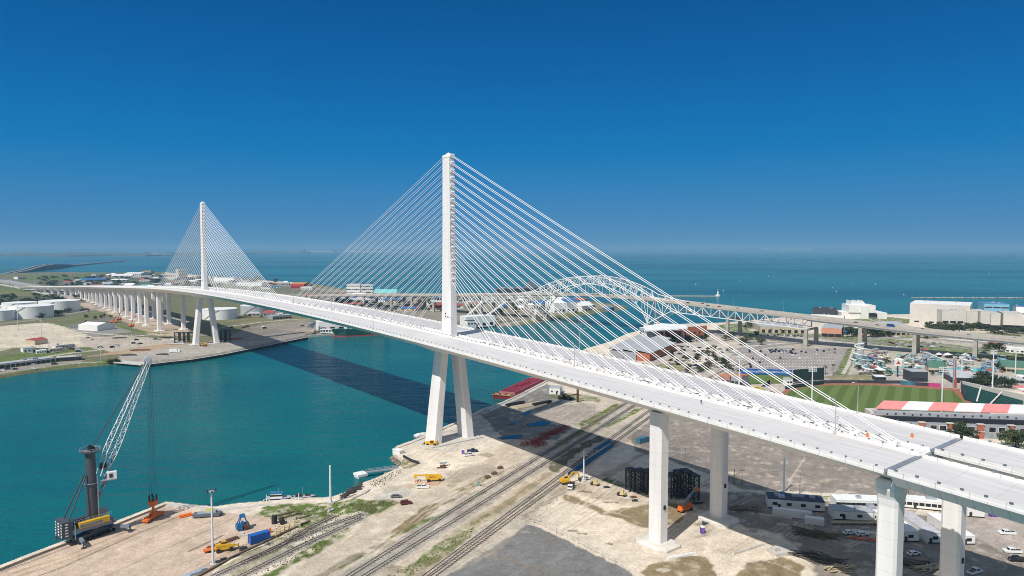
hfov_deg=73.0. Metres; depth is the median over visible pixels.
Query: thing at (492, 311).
conveyor
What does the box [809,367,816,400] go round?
floodlight tower
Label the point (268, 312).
house
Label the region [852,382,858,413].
street lamp
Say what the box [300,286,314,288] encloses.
annex
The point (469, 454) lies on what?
pickup truck
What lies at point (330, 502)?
light mast
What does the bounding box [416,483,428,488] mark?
pickup truck
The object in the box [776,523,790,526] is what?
concrete beam
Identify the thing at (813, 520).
shipping container
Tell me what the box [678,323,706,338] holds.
brick hall
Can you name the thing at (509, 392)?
cargo barge
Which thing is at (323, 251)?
town
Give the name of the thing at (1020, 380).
hall building
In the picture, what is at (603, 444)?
puddle water
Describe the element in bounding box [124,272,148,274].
hall building
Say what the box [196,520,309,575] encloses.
railway track
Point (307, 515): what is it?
concrete beam
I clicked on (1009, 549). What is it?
pickup truck
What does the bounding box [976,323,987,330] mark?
broadleaf tree
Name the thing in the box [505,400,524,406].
rail flatcar
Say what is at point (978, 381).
broadleaf tree
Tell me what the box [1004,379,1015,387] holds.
broadleaf tree
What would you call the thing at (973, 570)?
pickup truck
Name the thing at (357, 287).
hotel
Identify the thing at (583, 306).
pavilion
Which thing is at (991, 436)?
window
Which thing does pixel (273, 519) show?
dock fender
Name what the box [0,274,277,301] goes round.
vegetation
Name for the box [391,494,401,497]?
parked car
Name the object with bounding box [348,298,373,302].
house
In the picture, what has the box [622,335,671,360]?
terminal hall
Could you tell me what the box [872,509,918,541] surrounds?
site trailer
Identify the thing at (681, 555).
concrete beam
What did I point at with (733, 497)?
concrete block
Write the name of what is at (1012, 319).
convention block
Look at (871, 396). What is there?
outfield grass
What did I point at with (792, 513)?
shipping container
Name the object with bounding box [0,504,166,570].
quay wall
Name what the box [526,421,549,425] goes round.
puddle water
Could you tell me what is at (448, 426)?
quay wall
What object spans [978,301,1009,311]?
arena
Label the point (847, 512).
site trailer
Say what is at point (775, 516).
concrete beam
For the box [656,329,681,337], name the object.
brick hall
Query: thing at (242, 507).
breakwater
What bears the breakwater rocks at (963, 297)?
in the sea water at (292, 419)
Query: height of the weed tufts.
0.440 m
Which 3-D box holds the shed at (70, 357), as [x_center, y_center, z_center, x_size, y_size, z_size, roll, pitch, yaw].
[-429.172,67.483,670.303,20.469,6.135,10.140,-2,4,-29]
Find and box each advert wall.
[900,380,915,385]
[916,382,927,385]
[928,383,940,386]
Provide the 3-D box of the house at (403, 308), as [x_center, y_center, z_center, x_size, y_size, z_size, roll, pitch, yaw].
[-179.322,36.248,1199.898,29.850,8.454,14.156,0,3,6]
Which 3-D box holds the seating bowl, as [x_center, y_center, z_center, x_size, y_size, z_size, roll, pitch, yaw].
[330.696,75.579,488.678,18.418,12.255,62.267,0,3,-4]
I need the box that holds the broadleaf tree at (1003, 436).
[996,428,1021,445]
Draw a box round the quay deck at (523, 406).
[510,401,546,408]
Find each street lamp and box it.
[829,398,836,432]
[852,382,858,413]
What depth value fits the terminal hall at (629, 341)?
720.21 m
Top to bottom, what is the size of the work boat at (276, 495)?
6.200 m
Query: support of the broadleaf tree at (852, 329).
on the port ground at (612, 524)
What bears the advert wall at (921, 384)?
on the port ground at (612, 524)
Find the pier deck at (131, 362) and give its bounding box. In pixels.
[113,361,143,364]
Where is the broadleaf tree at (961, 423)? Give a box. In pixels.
[953,419,966,437]
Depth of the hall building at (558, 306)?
1174.06 m
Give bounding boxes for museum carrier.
[494,281,559,292]
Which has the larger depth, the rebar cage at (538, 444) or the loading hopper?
the loading hopper
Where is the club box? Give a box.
[903,368,927,381]
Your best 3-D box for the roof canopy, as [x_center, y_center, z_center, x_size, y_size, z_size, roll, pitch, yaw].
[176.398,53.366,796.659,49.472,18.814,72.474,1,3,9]
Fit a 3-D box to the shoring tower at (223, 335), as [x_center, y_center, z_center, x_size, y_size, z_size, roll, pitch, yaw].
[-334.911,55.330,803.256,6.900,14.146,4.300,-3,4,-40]
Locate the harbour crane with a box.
[54,356,155,548]
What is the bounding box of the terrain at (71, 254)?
[0,250,397,256]
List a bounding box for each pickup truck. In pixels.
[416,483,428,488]
[463,452,474,456]
[467,448,477,451]
[966,566,983,574]
[997,529,1016,534]
[1002,546,1022,553]
[1007,555,1023,561]
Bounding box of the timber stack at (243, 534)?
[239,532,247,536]
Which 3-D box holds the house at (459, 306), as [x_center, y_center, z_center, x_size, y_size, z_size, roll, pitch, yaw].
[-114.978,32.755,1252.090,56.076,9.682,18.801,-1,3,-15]
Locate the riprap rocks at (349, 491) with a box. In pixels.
[339,482,363,498]
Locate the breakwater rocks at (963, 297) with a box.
[911,297,1021,297]
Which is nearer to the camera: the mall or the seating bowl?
the seating bowl
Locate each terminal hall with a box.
[609,331,660,358]
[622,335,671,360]
[635,340,675,361]
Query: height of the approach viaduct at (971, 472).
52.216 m
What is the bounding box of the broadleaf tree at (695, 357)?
[692,355,700,360]
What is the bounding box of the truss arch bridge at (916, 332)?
[307,275,1023,359]
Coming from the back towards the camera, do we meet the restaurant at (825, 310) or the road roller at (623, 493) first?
the restaurant at (825, 310)
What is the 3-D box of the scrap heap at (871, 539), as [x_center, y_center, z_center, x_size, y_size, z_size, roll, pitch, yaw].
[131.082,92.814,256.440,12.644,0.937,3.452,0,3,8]
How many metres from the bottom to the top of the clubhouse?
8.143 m
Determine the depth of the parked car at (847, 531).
261.50 m
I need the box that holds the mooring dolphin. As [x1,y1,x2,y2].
[353,471,367,478]
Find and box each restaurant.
[290,282,311,288]
[812,307,837,314]
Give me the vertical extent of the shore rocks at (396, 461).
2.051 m
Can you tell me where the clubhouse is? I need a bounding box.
[718,373,732,382]
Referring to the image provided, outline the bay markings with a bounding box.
[721,357,837,369]
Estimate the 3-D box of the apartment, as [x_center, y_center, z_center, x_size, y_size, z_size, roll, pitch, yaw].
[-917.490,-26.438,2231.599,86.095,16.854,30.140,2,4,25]
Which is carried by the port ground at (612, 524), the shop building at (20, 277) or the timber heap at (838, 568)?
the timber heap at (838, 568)
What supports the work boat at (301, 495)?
on the sea water at (292, 419)
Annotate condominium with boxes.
[176,269,186,278]
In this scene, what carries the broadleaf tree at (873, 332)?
on the port ground at (612, 524)
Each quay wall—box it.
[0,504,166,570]
[146,337,307,366]
[165,503,217,510]
[307,333,333,336]
[392,381,546,452]
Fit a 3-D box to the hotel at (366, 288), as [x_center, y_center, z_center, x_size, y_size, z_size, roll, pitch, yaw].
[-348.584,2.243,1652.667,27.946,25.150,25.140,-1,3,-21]
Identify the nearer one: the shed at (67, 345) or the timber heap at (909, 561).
the timber heap at (909, 561)
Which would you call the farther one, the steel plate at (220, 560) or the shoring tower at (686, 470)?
the shoring tower at (686, 470)
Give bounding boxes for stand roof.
[1012,385,1023,391]
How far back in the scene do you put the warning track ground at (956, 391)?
538.83 m
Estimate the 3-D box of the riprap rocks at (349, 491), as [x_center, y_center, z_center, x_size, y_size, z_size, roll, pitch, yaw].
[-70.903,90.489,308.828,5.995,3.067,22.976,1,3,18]
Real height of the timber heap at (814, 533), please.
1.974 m
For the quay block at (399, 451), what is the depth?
364.65 m
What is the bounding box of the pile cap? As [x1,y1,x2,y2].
[767,544,798,556]
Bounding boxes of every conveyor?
[467,301,482,314]
[488,301,505,313]
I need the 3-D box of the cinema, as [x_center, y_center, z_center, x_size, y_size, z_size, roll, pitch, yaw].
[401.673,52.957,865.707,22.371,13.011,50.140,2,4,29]
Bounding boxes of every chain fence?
[526,516,628,567]
[531,485,579,520]
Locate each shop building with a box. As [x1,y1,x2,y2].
[14,276,25,278]
[731,373,748,385]
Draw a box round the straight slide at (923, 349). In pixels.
[920,348,973,370]
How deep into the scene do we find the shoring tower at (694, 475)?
296.25 m
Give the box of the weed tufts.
[256,470,471,575]
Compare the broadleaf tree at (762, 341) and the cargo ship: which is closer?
the broadleaf tree at (762, 341)
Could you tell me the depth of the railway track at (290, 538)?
256.70 m
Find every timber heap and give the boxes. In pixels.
[789,525,847,540]
[823,562,856,573]
[903,557,937,572]
[910,563,938,573]
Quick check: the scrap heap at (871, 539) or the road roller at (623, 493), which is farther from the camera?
the road roller at (623, 493)
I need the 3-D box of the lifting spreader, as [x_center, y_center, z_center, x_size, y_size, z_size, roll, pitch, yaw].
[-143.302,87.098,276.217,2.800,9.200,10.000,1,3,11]
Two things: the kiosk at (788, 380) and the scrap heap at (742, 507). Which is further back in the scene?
the kiosk at (788, 380)
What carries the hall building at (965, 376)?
on the port ground at (612, 524)
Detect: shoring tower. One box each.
[173,332,180,342]
[178,332,185,342]
[220,329,226,341]
[224,329,230,341]
[624,467,635,491]
[633,467,645,493]
[642,468,648,494]
[668,471,677,498]
[673,469,684,498]
[680,468,692,499]
[687,472,700,500]
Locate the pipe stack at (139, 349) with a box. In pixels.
[130,349,150,350]
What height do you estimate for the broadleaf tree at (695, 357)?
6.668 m
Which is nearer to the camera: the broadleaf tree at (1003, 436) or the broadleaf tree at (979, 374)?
the broadleaf tree at (1003, 436)
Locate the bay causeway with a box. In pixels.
[4,260,126,273]
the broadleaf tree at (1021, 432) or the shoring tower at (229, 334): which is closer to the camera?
the broadleaf tree at (1021, 432)
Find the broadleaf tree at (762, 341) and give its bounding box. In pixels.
[758,338,766,344]
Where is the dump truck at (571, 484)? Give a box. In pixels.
[567,481,574,489]
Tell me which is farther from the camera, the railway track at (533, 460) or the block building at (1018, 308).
the block building at (1018, 308)
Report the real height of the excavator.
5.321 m
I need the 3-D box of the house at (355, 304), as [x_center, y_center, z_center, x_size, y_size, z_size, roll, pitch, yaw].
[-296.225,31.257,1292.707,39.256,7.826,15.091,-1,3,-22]
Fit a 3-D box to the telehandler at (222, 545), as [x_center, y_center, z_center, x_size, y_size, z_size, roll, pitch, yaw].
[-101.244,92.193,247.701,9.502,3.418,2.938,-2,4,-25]
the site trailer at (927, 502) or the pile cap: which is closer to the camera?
the pile cap
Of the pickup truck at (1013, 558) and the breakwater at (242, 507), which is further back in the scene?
the breakwater at (242, 507)
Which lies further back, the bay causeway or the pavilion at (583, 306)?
the bay causeway
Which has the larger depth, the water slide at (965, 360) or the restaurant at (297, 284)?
the restaurant at (297, 284)
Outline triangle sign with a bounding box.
[894,360,901,376]
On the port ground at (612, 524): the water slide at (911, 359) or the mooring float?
the water slide at (911, 359)
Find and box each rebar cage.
[520,438,540,446]
[531,435,551,441]
[531,439,547,447]
[539,429,553,436]
[547,428,563,435]
[554,425,568,430]
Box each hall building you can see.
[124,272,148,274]
[133,275,151,277]
[374,289,398,293]
[460,314,494,326]
[545,299,564,312]
[561,298,579,311]
[868,321,912,336]
[925,360,946,372]
[943,370,974,383]
[974,375,1023,383]
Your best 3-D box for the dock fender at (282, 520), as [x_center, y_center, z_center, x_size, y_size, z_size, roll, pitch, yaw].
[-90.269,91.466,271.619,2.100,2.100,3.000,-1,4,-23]
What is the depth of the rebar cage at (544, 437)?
389.86 m
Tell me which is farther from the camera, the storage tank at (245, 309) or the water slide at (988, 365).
the storage tank at (245, 309)
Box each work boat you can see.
[264,491,293,500]
[290,487,316,498]
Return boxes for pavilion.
[578,301,592,311]
[997,360,1023,372]
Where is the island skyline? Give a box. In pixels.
[779,248,812,249]
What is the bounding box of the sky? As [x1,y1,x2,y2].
[0,0,1023,249]
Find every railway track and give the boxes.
[211,513,363,575]
[238,517,361,575]
[244,515,334,561]
[345,357,720,575]
[361,362,720,575]
[421,363,738,575]
[430,363,747,575]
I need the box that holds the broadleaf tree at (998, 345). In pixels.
[992,343,1005,351]
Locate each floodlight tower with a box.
[736,356,742,384]
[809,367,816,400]
[939,367,947,411]
[990,350,997,387]
[1013,349,1019,375]
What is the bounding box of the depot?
[530,300,546,307]
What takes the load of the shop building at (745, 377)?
on the port ground at (612, 524)
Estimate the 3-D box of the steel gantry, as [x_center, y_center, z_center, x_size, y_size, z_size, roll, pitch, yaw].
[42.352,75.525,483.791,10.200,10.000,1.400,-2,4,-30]
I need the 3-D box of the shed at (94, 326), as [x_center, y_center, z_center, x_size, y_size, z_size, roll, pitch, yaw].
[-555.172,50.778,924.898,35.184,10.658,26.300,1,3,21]
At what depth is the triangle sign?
582.63 m
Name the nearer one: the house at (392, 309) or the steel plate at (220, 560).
the steel plate at (220, 560)
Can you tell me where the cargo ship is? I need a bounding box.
[331,327,375,336]
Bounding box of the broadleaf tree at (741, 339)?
[736,337,746,344]
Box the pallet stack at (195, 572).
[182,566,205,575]
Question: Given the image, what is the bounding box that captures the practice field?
[748,374,791,383]
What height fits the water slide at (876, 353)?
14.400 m
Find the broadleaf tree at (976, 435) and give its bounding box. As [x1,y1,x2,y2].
[962,428,979,438]
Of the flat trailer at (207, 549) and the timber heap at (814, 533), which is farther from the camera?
the timber heap at (814, 533)
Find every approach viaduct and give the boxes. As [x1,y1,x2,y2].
[17,285,176,325]
[875,436,1023,575]
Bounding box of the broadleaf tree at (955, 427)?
[945,424,962,433]
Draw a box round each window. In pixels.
[869,313,876,316]
[939,425,946,430]
[989,427,995,432]
[989,434,995,438]
[998,427,1005,432]
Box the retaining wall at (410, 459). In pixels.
[403,455,418,463]
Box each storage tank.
[0,309,14,320]
[1,301,36,308]
[7,304,53,318]
[38,299,80,311]
[202,307,237,319]
[240,304,269,314]
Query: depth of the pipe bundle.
278.43 m
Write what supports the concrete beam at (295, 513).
on the port ground at (612, 524)
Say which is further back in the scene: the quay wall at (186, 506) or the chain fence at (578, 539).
the quay wall at (186, 506)
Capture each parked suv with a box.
[400,499,411,504]
[439,461,448,465]
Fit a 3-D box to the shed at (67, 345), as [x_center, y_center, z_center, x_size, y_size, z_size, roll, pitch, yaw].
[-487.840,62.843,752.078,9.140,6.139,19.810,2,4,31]
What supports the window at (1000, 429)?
in the grandstand
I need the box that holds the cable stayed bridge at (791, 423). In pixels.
[137,153,961,553]
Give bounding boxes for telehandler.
[215,540,241,553]
[424,440,437,445]
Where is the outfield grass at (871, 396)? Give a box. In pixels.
[786,385,965,412]
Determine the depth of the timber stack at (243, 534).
260.12 m
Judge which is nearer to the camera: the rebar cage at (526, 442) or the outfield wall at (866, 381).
the rebar cage at (526, 442)
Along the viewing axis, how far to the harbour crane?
258.06 m
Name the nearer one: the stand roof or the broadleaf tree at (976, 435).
the broadleaf tree at (976, 435)
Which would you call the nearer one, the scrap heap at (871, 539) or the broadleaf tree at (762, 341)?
the scrap heap at (871, 539)
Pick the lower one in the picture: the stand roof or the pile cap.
the pile cap
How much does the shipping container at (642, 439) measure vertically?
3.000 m
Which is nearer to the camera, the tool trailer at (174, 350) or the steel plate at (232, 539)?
the steel plate at (232, 539)
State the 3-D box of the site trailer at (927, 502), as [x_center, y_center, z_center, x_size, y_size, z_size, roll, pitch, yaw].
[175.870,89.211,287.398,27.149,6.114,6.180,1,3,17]
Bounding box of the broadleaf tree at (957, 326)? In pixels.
[954,323,965,330]
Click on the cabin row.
(250, 284)
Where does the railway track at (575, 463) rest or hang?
on the port ground at (612, 524)
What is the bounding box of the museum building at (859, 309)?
[837,300,886,318]
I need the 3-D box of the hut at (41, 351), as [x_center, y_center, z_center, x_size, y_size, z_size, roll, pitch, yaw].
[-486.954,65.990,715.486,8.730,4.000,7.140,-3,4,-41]
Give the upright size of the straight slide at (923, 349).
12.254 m
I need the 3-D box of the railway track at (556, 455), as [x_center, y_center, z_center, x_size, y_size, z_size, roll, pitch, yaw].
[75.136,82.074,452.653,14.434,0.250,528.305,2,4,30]
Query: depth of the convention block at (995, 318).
917.26 m
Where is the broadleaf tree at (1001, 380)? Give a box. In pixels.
[995,375,1006,387]
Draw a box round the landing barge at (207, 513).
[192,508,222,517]
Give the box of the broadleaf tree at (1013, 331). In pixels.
[1004,327,1020,334]
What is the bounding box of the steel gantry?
[566,389,578,402]
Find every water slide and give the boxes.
[849,342,873,361]
[853,354,874,368]
[859,362,875,374]
[866,348,884,361]
[871,357,886,367]
[878,350,890,362]
[903,352,919,363]
[919,352,936,362]
[957,353,973,364]
[978,360,996,371]
[994,355,1006,362]
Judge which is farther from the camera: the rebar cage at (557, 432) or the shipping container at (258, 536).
the rebar cage at (557, 432)
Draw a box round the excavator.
[559,471,580,484]
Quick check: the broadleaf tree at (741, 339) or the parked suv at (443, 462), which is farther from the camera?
the broadleaf tree at (741, 339)
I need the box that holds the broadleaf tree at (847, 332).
[842,329,851,334]
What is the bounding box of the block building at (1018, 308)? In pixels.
[1013,305,1023,313]
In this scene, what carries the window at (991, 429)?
in the grandstand
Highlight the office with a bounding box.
[320,328,332,332]
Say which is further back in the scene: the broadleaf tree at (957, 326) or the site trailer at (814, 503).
the broadleaf tree at (957, 326)
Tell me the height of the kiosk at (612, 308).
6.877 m
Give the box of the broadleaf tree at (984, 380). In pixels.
[974,373,991,384]
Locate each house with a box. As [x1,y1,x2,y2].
[248,312,260,316]
[263,310,275,316]
[344,302,363,306]
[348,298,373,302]
[367,305,379,309]
[378,307,396,311]
[400,306,416,310]
[430,306,441,310]
[435,303,462,308]
[464,320,475,327]
[469,300,479,304]
[499,303,507,308]
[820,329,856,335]
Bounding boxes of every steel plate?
[206,536,238,547]
[215,557,226,562]
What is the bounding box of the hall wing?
[937,309,964,325]
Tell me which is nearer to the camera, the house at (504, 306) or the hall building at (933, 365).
the hall building at (933, 365)
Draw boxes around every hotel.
[141,270,154,274]
[347,283,360,293]
[361,284,372,293]
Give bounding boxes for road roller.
[590,479,599,485]
[617,489,626,496]
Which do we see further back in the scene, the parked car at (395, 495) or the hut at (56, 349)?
the hut at (56, 349)
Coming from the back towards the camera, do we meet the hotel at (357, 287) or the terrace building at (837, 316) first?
the hotel at (357, 287)
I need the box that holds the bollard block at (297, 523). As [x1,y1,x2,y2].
[293,519,300,526]
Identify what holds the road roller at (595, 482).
on the port ground at (612, 524)
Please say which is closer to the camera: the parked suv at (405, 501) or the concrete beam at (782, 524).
the concrete beam at (782, 524)
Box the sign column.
[952,359,956,387]
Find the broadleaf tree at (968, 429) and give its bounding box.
[957,427,973,437]
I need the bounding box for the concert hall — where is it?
[909,300,972,324]
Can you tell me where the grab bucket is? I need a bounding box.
[235,513,249,530]
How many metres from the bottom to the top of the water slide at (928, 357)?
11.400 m
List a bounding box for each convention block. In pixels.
[966,310,977,328]
[971,309,990,329]
[990,311,1000,329]
[997,310,1023,330]
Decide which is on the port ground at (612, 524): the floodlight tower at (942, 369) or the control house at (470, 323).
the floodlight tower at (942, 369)
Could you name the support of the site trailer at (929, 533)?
on the port ground at (612, 524)
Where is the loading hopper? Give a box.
[308,321,315,332]
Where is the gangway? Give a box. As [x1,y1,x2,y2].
[365,465,398,472]
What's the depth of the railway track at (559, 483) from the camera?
280.61 m
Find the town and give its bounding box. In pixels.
[5,250,391,254]
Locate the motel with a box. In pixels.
[153,276,164,279]
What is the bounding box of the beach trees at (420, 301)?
[311,293,479,307]
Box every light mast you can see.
[206,488,216,567]
[327,465,333,504]
[581,450,586,482]
[780,457,787,492]
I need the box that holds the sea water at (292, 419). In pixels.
[0,249,1023,564]
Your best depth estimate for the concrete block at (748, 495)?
300.29 m
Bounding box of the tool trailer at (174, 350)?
[169,349,180,351]
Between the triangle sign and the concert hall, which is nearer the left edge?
the triangle sign
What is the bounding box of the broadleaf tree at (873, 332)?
[871,329,878,337]
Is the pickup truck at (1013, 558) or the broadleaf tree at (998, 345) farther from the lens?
the broadleaf tree at (998, 345)
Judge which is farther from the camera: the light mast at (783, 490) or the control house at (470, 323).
the control house at (470, 323)
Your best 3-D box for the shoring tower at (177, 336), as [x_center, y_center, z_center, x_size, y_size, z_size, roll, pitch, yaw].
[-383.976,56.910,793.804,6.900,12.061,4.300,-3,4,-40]
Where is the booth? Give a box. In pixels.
[872,375,885,379]
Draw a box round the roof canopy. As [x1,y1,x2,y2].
[643,323,687,342]
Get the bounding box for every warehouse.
[0,356,55,368]
[316,320,343,331]
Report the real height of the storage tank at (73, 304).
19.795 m
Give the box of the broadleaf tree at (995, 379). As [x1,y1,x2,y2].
[987,374,998,385]
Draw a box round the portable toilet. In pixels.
[700,525,704,533]
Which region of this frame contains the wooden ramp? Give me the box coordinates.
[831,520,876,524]
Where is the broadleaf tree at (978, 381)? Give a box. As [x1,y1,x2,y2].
[969,377,983,384]
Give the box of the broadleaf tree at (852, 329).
[849,326,856,336]
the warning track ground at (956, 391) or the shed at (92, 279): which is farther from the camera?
the shed at (92, 279)
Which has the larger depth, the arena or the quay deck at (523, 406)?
the arena
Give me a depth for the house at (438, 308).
1200.76 m
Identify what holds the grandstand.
on the port ground at (612, 524)
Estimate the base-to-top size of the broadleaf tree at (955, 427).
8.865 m
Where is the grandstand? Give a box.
[865,400,1023,438]
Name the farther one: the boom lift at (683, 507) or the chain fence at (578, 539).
the boom lift at (683, 507)
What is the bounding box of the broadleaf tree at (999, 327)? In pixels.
[992,325,1003,330]
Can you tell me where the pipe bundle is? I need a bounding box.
[178,512,192,518]
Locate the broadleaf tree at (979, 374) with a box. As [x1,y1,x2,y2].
[971,371,989,381]
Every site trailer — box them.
[765,491,824,512]
[828,503,876,519]
[830,494,876,505]
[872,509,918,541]
[904,511,940,543]
[905,495,941,510]
[927,512,974,544]
[966,507,984,517]
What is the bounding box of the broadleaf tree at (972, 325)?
[965,323,978,330]
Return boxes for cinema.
[821,324,843,337]
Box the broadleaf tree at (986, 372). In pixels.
[976,370,990,384]
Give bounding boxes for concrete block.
[729,495,737,499]
[744,493,752,497]
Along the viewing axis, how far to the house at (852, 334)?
857.71 m
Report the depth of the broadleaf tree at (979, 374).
542.63 m
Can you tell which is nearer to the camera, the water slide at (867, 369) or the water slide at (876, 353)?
the water slide at (867, 369)
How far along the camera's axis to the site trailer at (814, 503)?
286.48 m
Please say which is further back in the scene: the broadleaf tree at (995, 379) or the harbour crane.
the broadleaf tree at (995, 379)
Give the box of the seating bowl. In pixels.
[960,380,1023,404]
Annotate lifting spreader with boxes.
[141,494,164,522]
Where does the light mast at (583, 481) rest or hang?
on the port ground at (612, 524)
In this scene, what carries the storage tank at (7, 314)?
on the ground at (61, 328)
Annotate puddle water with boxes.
[497,435,522,438]
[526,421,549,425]
[568,444,614,474]
[593,440,611,449]
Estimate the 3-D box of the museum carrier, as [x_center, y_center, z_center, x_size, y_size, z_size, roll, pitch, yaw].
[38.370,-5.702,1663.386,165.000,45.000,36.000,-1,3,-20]
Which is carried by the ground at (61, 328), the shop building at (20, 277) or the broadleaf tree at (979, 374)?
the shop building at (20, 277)
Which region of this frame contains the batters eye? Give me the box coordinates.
[793,368,823,382]
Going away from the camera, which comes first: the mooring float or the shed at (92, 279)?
the mooring float
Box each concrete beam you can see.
[275,511,293,515]
[277,512,301,519]
[293,514,310,519]
[667,552,696,559]
[732,543,764,554]
[758,513,791,519]
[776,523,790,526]
[853,529,876,534]
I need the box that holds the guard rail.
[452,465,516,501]
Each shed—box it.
[25,337,47,344]
[51,343,74,347]
[56,354,81,361]
[78,322,114,330]
[81,278,105,281]
[123,283,137,285]
[267,314,291,319]
[1005,346,1023,353]
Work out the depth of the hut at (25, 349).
721.47 m
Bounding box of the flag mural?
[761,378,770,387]
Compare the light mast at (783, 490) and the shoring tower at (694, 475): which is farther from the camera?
the light mast at (783, 490)
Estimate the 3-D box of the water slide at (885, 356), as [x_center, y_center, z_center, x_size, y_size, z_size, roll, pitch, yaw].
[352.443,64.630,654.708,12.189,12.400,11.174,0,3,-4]
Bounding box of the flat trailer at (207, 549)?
[203,547,214,552]
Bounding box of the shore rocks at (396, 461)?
[376,455,401,477]
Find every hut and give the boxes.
[20,346,35,352]
[36,349,46,353]
[48,347,61,351]
[549,385,561,394]
[1015,370,1023,378]
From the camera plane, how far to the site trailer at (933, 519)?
267.05 m
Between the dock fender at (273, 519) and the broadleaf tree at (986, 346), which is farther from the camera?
the broadleaf tree at (986, 346)
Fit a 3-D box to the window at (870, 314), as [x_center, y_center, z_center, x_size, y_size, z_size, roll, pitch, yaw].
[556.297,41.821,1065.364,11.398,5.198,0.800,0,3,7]
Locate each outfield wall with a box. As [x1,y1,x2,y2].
[785,381,823,388]
[823,380,899,383]
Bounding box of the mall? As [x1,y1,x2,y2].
[752,322,805,333]
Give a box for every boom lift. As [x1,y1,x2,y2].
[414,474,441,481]
[677,487,699,512]
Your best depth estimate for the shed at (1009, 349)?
718.91 m
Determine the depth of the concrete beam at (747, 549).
247.46 m
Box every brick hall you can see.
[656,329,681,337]
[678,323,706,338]
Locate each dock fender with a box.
[271,515,276,524]
[279,517,284,524]
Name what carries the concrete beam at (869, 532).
on the port ground at (612, 524)
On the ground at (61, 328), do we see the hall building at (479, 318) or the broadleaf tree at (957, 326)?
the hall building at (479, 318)
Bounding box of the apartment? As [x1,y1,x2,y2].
[214,277,240,282]
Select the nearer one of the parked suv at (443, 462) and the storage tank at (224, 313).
the parked suv at (443, 462)
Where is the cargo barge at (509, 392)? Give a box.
[492,377,545,398]
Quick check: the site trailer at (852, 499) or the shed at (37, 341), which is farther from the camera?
the shed at (37, 341)
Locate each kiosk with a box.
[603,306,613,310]
[783,377,792,384]
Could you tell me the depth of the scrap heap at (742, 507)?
286.02 m
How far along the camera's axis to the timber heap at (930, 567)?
231.86 m
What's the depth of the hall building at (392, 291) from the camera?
1604.03 m
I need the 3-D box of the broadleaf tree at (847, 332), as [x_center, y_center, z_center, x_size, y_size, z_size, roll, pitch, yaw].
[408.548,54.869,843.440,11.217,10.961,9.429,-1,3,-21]
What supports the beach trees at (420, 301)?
on the ground at (61, 328)
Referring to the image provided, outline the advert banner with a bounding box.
[741,368,791,374]
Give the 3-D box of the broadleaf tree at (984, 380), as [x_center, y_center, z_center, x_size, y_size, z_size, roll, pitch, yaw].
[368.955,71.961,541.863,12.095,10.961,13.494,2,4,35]
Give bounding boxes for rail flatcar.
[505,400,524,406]
[532,400,551,404]
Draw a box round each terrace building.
[111,274,133,277]
[811,314,844,317]
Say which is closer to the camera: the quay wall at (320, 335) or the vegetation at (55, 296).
the quay wall at (320, 335)
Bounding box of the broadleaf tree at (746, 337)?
[743,335,753,340]
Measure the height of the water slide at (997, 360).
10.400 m
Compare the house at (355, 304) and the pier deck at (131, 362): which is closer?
the pier deck at (131, 362)
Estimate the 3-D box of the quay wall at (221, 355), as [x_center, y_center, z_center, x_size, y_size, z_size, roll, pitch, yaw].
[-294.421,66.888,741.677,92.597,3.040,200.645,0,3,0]
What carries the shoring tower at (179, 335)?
on the ground at (61, 328)
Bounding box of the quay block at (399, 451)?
[393,448,403,454]
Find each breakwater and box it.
[216,503,277,509]
[664,295,715,296]
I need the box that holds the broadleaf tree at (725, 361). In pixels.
[721,359,730,365]
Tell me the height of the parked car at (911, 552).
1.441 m
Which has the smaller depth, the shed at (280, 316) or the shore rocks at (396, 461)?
the shore rocks at (396, 461)
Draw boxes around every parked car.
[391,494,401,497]
[842,529,855,534]
[855,531,868,536]
[906,550,920,555]
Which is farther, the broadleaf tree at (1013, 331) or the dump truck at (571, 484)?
the broadleaf tree at (1013, 331)
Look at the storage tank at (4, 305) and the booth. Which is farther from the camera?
the storage tank at (4, 305)
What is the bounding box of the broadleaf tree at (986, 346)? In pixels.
[981,344,991,350]
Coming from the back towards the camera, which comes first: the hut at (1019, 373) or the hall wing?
the hall wing
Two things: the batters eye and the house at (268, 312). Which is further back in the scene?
the house at (268, 312)
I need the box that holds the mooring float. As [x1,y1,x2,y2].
[414,432,425,436]
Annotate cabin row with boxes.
[236,282,266,285]
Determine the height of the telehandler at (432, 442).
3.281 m
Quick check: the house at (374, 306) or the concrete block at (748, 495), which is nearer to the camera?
the concrete block at (748, 495)
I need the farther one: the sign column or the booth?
the booth
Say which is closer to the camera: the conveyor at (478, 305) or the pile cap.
the pile cap
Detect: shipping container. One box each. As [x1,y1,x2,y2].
[248,529,270,544]
[636,435,648,443]
[772,506,811,518]
[804,515,823,526]
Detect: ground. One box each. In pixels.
[0,272,626,377]
[0,314,1023,575]
[782,383,989,413]
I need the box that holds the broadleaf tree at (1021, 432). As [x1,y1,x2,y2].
[1006,429,1023,446]
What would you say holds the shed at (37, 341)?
on the ground at (61, 328)
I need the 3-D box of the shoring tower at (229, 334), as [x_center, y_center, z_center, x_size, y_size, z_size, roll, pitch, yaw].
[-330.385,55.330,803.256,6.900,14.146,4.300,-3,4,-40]
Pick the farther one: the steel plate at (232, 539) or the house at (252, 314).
the house at (252, 314)
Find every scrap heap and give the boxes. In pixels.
[727,504,763,511]
[788,549,848,564]
[847,536,875,540]

